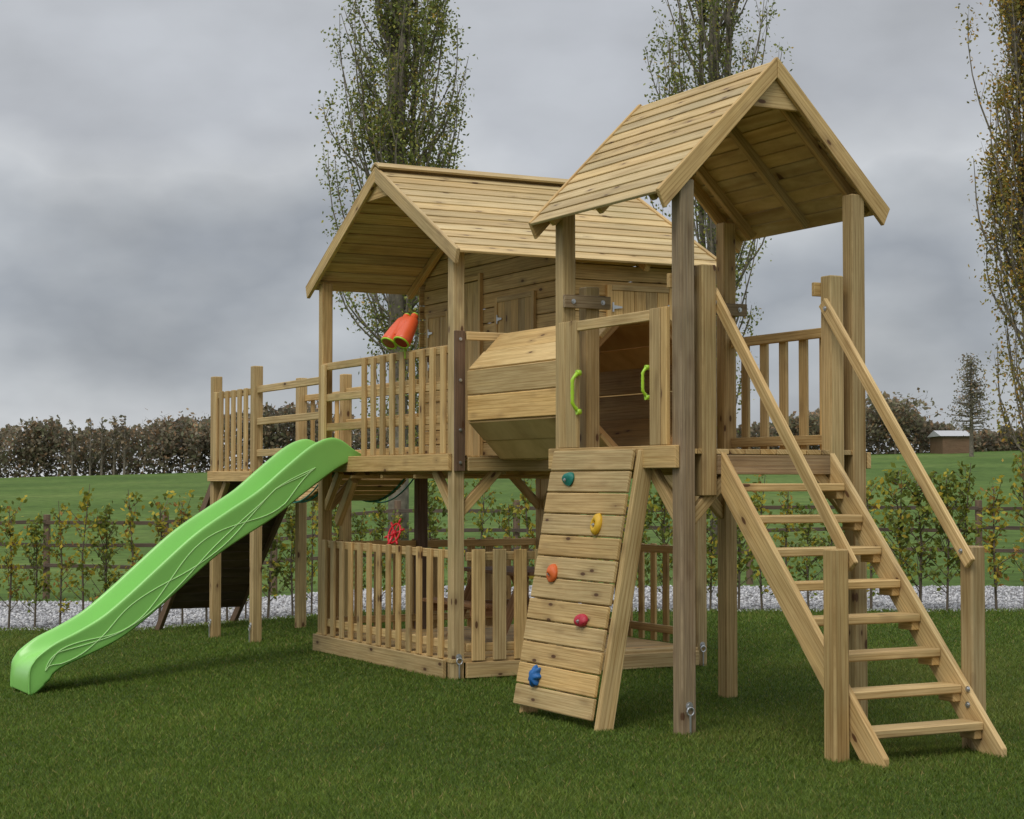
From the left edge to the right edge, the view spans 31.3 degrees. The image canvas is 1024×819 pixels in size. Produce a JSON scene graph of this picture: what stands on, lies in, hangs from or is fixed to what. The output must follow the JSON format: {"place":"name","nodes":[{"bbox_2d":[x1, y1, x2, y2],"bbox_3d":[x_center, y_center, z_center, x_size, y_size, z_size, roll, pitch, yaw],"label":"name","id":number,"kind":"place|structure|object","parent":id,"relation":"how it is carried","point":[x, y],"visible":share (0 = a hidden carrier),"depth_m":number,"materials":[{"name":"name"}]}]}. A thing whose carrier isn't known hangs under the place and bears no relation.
{"place":"outdoors","nodes":[
{"label":"outdoors","id":0,"kind":"place"},
{"bbox_2d":[245,597,248,618],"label":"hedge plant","id":1,"kind":"object","parent":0,"point":[246,609],"depth_m":19.78,"materials":[{"name":"plant"}]},
{"bbox_2d":[0,450,1023,601],"bbox_3d":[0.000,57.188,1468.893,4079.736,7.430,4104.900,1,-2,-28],"label":"field","id":2,"kind":"structure","parent":0,"point":[45,495],"depth_m":58.65,"materials":[{"name":"green plant"}]},
{"bbox_2d":[15,415,64,476],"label":"round tree","id":3,"kind":"object","parent":2,"relation":"on","point":[32,422],"visible":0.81,"depth_m":139.42,"materials":[{"name":"brown plant"}]},
{"bbox_2d":[60,419,83,475],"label":"larch tree","id":4,"kind":"object","parent":2,"relation":"on","point":[72,453],"visible":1,"depth_m":137.95,"materials":[{"name":"brown plant"}]},
{"bbox_2d":[82,418,100,475],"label":"larch tree","id":5,"kind":"object","parent":2,"relation":"on","point":[88,421],"visible":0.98,"depth_m":137.86,"materials":[{"name":"brown plant"}]},
{"bbox_2d":[91,417,111,474],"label":"larch tree","id":6,"kind":"object","parent":2,"relation":"on","point":[101,446],"visible":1,"depth_m":137.93,"materials":[{"name":"brown plant"}]},
{"bbox_2d":[106,416,127,474],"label":"larch tree","id":7,"kind":"object","parent":2,"relation":"on","point":[114,424],"visible":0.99,"depth_m":137.92,"materials":[{"name":"brown plant"}]},
{"bbox_2d":[116,415,132,474],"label":"larch tree","id":8,"kind":"object","parent":2,"relation":"on","point":[124,438],"visible":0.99,"depth_m":137.96,"materials":[{"name":"brown plant"}]},
{"bbox_2d":[141,408,184,472],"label":"round tree","id":9,"kind":"object","parent":2,"relation":"on","point":[148,421],"visible":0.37,"depth_m":141.46,"materials":[{"name":"brown plant"}]},
{"bbox_2d":[157,408,210,470],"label":"round tree","id":10,"kind":"object","parent":2,"relation":"on","point":[203,430],"visible":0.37,"depth_m":141.10,"materials":[{"name":"brown plant"}]},
{"bbox_2d":[242,402,292,458],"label":"round tree","id":11,"kind":"object","parent":2,"relation":"on","point":[277,443],"visible":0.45,"depth_m":139.40,"materials":[{"name":"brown plant"}]},
{"bbox_2d":[276,400,333,447],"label":"round tree","id":12,"kind":"object","parent":2,"relation":"on","point":[292,404],"visible":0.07,"depth_m":143.28,"materials":[{"name":"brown plant"}]},
{"bbox_2d":[310,0,477,557],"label":"poplar tree","id":13,"kind":"object","parent":2,"relation":"on","point":[388,139],"visible":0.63,"depth_m":32.90,"materials":[{"name":"green plant"}]},
{"bbox_2d":[0,396,1023,477],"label":"woodland","id":14,"kind":"object","parent":2,"relation":"on","point":[984,441],"visible":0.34,"depth_m":139.21,"materials":[{"name":"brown plant"}]},
{"bbox_2d":[0,500,1023,598],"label":"field fence","id":15,"kind":"object","parent":2,"relation":"on","point":[517,530],"visible":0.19,"depth_m":25.08,"materials":[{"name":"brown wood"}]},
{"bbox_2d":[641,0,793,554],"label":"poplar tree","id":16,"kind":"object","parent":2,"relation":"on","point":[715,51],"visible":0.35,"depth_m":32.93,"materials":[{"name":"green plant"}]},
{"bbox_2d":[771,411,819,447],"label":"round tree","id":17,"kind":"object","parent":2,"relation":"on","point":[813,423],"visible":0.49,"depth_m":137.48,"materials":[{"name":"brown plant"}]},
{"bbox_2d":[865,388,942,453],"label":"round tree","id":18,"kind":"object","parent":2,"relation":"on","point":[906,405],"visible":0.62,"depth_m":137.27,"materials":[{"name":"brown plant"}]},
{"bbox_2d":[928,431,969,453],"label":"farm building","id":19,"kind":"structure","parent":2,"relation":"on","point":[948,442],"depth_m":132.02,"materials":[{"name":"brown wood"}]},
{"bbox_2d":[943,353,1000,456],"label":"conifer tree","id":20,"kind":"object","parent":2,"relation":"on","point":[971,402],"visible":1,"depth_m":119.92,"materials":[{"name":"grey plant"}]},
{"bbox_2d":[953,0,1023,487],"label":"poplar tree","id":21,"kind":"object","parent":2,"relation":"on","point":[1006,197],"visible":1,"depth_m":31.13,"materials":[{"name":"green plant"}]},
{"bbox_2d":[0,606,1023,818],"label":"lawn","id":22,"kind":"structure","parent":0,"point":[548,720],"depth_m":10.14,"materials":[{"name":"plant"}]},
{"bbox_2d":[10,57,1006,768],"bbox_3d":[-1.192,0.143,14.007,4.749,4.078,11.776,1,-2,-28],"label":"wooden playset","id":23,"kind":"object","parent":22,"relation":"on","point":[566,353],"visible":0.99,"depth_m":11.84,"materials":[{"name":"brown wood"}]},
{"bbox_2d":[422,566,613,635],"bbox_3d":[0.048,1.541,14.411,1.232,0.566,1.000,1,-2,-28],"label":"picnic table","id":24,"kind":"object","parent":22,"relation":"on","point":[489,603],"visible":0.2,"depth_m":14.25,"materials":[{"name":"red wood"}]},
{"bbox_2d":[0,585,1023,630],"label":"gravel path","id":25,"kind":"structure","parent":0,"point":[38,622],"depth_m":21.58,"materials":[{"name":"grey gravel"}]},
{"bbox_2d":[0,510,5,588],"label":"hedge plant","id":26,"kind":"object","parent":25,"relation":"on","point":[2,544],"visible":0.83,"depth_m":19.85,"materials":[{"name":"green plant"}]},
{"bbox_2d":[0,495,28,628],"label":"hedge plant","id":27,"kind":"object","parent":25,"relation":"on","point":[9,530],"visible":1,"depth_m":19.61,"materials":[{"name":"green plant"}]},
{"bbox_2d":[5,511,59,626],"bbox_3d":[-5.207,1.748,19.719,0.651,1.317,0.490,-1,-2,13],"label":"hedge plant","id":28,"kind":"object","parent":25,"relation":"on","point":[34,537],"visible":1,"depth_m":19.67,"materials":[{"name":"green plant"}]},
{"bbox_2d":[36,501,77,624],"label":"hedge plant","id":29,"kind":"object","parent":25,"relation":"on","point":[56,553],"visible":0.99,"depth_m":19.75,"materials":[{"name":"green plant"}]},
{"bbox_2d":[63,485,100,610],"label":"hedge plant","id":30,"kind":"object","parent":25,"relation":"on","point":[82,506],"visible":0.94,"depth_m":19.72,"materials":[{"name":"green plant"}]},
{"bbox_2d":[72,501,127,602],"bbox_3d":[-4.386,1.698,19.804,0.713,1.432,0.538,2,-3,-41],"label":"hedge plant","id":31,"kind":"object","parent":25,"relation":"on","point":[102,526],"visible":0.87,"depth_m":19.75,"materials":[{"name":"green plant"}]},
{"bbox_2d":[110,490,144,580],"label":"hedge plant","id":32,"kind":"object","parent":25,"relation":"on","point":[129,521],"visible":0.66,"depth_m":19.60,"materials":[{"name":"green plant"}]},
{"bbox_2d":[146,491,176,617],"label":"hedge plant","id":33,"kind":"object","parent":25,"relation":"on","point":[160,524],"visible":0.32,"depth_m":19.68,"materials":[{"name":"green plant"}]},
{"bbox_2d":[163,490,194,624],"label":"hedge plant","id":34,"kind":"object","parent":25,"relation":"on","point":[188,515],"visible":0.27,"depth_m":19.69,"materials":[{"name":"green plant"}]},
{"bbox_2d":[197,491,207,621],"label":"hedge plant","id":35,"kind":"object","parent":25,"relation":"on","point":[206,612],"visible":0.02,"depth_m":19.74,"materials":[{"name":"green plant"}]},
{"bbox_2d":[262,515,291,618],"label":"hedge plant","id":36,"kind":"object","parent":25,"relation":"on","point":[274,572],"visible":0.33,"depth_m":19.57,"materials":[{"name":"green plant"}]},
{"bbox_2d":[274,503,317,615],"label":"hedge plant","id":37,"kind":"object","parent":25,"relation":"on","point":[290,525],"visible":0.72,"depth_m":19.68,"materials":[{"name":"green plant"}]},
{"bbox_2d":[306,501,317,613],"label":"hedge plant","id":38,"kind":"object","parent":25,"relation":"on","point":[314,525],"visible":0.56,"depth_m":19.76,"materials":[{"name":"green plant"}]},
{"bbox_2d":[332,505,353,540],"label":"hedge plant","id":39,"kind":"object","parent":25,"relation":"on","point":[335,527],"visible":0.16,"depth_m":19.71,"materials":[{"name":"green plant"}]},
{"bbox_2d":[351,508,372,589],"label":"hedge plant","id":40,"kind":"object","parent":25,"relation":"on","point":[359,531],"visible":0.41,"depth_m":19.61,"materials":[{"name":"green plant"}]},
{"bbox_2d":[363,499,392,595],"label":"hedge plant","id":41,"kind":"object","parent":25,"relation":"on","point":[379,515],"visible":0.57,"depth_m":19.59,"materials":[{"name":"green plant"}]},
{"bbox_2d":[382,505,411,597],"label":"hedge plant","id":42,"kind":"object","parent":25,"relation":"on","point":[401,536],"visible":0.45,"depth_m":19.70,"materials":[{"name":"green plant"}]},
{"bbox_2d":[412,479,446,570],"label":"hedge plant","id":43,"kind":"object","parent":25,"relation":"on","point":[431,509],"visible":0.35,"depth_m":19.75,"materials":[{"name":"green plant"}]},
{"bbox_2d":[434,480,472,592],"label":"hedge plant","id":44,"kind":"object","parent":25,"relation":"on","point":[444,508],"visible":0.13,"depth_m":19.70,"materials":[{"name":"green plant"}]},
{"bbox_2d":[464,479,501,580],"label":"hedge plant","id":45,"kind":"object","parent":25,"relation":"on","point":[481,521],"visible":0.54,"depth_m":19.83,"materials":[{"name":"green plant"}]},
{"bbox_2d":[490,493,529,592],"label":"hedge plant","id":46,"kind":"object","parent":25,"relation":"on","point":[505,512],"visible":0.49,"depth_m":19.79,"materials":[{"name":"green plant"}]},
{"bbox_2d":[511,479,535,586],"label":"hedge plant","id":47,"kind":"object","parent":25,"relation":"on","point":[527,523],"visible":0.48,"depth_m":19.70,"materials":[{"name":"green plant"}]},
{"bbox_2d":[614,501,637,595],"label":"hedge plant","id":48,"kind":"object","parent":25,"relation":"on","point":[625,516],"visible":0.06,"depth_m":19.80,"materials":[{"name":"green plant"}]},
{"bbox_2d":[628,482,659,587],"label":"hedge plant","id":49,"kind":"object","parent":25,"relation":"on","point":[647,560],"visible":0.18,"depth_m":19.76,"materials":[{"name":"green plant"}]},
{"bbox_2d":[637,484,672,609],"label":"hedge plant","id":50,"kind":"object","parent":25,"relation":"on","point":[665,533],"visible":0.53,"depth_m":19.64,"materials":[{"name":"green plant"}]},
{"bbox_2d":[706,508,717,609],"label":"hedge plant","id":51,"kind":"object","parent":25,"relation":"on","point":[711,545],"visible":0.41,"depth_m":19.61,"materials":[{"name":"green plant"}]},
{"bbox_2d":[710,477,763,609],"bbox_3d":[2.462,1.469,19.629,0.676,1.480,0.511,0,-2,6],"label":"hedge plant","id":52,"kind":"object","parent":25,"relation":"on","point":[741,560],"visible":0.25,"depth_m":19.59,"materials":[{"name":"green plant"}]},
{"bbox_2d":[741,474,778,609],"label":"hedge plant","id":53,"kind":"object","parent":25,"relation":"on","point":[759,509],"visible":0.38,"depth_m":19.58,"materials":[{"name":"green plant"}]},
{"bbox_2d":[771,491,799,575],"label":"hedge plant","id":54,"kind":"object","parent":25,"relation":"on","point":[786,535],"visible":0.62,"depth_m":19.82,"materials":[{"name":"green plant"}]},
{"bbox_2d":[783,498,834,608],"bbox_3d":[3.243,1.578,19.682,0.619,1.249,0.463,2,-3,-35],"label":"hedge plant","id":55,"kind":"object","parent":25,"relation":"on","point":[802,532],"visible":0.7,"depth_m":19.63,"materials":[{"name":"green plant"}]},
{"bbox_2d":[805,501,844,579],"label":"hedge plant","id":56,"kind":"object","parent":25,"relation":"on","point":[823,539],"visible":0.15,"depth_m":19.82,"materials":[{"name":"green plant"}]},
{"bbox_2d":[866,477,887,608],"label":"hedge plant","id":57,"kind":"object","parent":25,"relation":"on","point":[869,495],"visible":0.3,"depth_m":19.73,"materials":[{"name":"green plant"}]},
{"bbox_2d":[875,456,920,572],"bbox_3d":[4.147,1.361,19.797,0.590,1.728,0.476,0,-2,-4],"label":"hedge plant","id":58,"kind":"object","parent":25,"relation":"on","point":[892,479],"visible":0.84,"depth_m":19.77,"materials":[{"name":"green plant"}]},
{"bbox_2d":[881,470,946,601],"bbox_3d":[4.388,1.410,19.726,0.802,1.614,0.828,-1,-2,15],"label":"hedge plant","id":59,"kind":"object","parent":25,"relation":"on","point":[924,513],"visible":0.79,"depth_m":19.68,"materials":[{"name":"green plant"}]},
{"bbox_2d":[909,469,972,609],"bbox_3d":[4.688,1.406,19.642,0.774,1.617,0.658,1,-2,-25],"label":"hedge plant","id":60,"kind":"object","parent":25,"relation":"on","point":[948,496],"visible":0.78,"depth_m":19.58,"materials":[{"name":"green plant"}]},
{"bbox_2d":[947,461,982,576],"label":"hedge plant","id":61,"kind":"object","parent":25,"relation":"on","point":[964,498],"visible":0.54,"depth_m":19.71,"materials":[{"name":"green plant"}]},
{"bbox_2d":[972,475,1021,609],"bbox_3d":[5.206,1.457,19.688,0.464,1.509,0.537,0,-2,-9],"label":"hedge plant","id":62,"kind":"object","parent":25,"relation":"on","point":[993,511],"visible":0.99,"depth_m":19.66,"materials":[{"name":"green plant"}]},
{"bbox_2d":[1002,448,1023,608],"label":"hedge plant","id":63,"kind":"object","parent":25,"relation":"on","point":[1018,511],"visible":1,"depth_m":19.80,"materials":[{"name":"green plant"}]},
{"bbox_2d":[0,0,1023,477],"label":"sky","id":64,"kind":"structure","parent":0,"point":[162,204],"materials":[{"name":"grey"}]}
]}

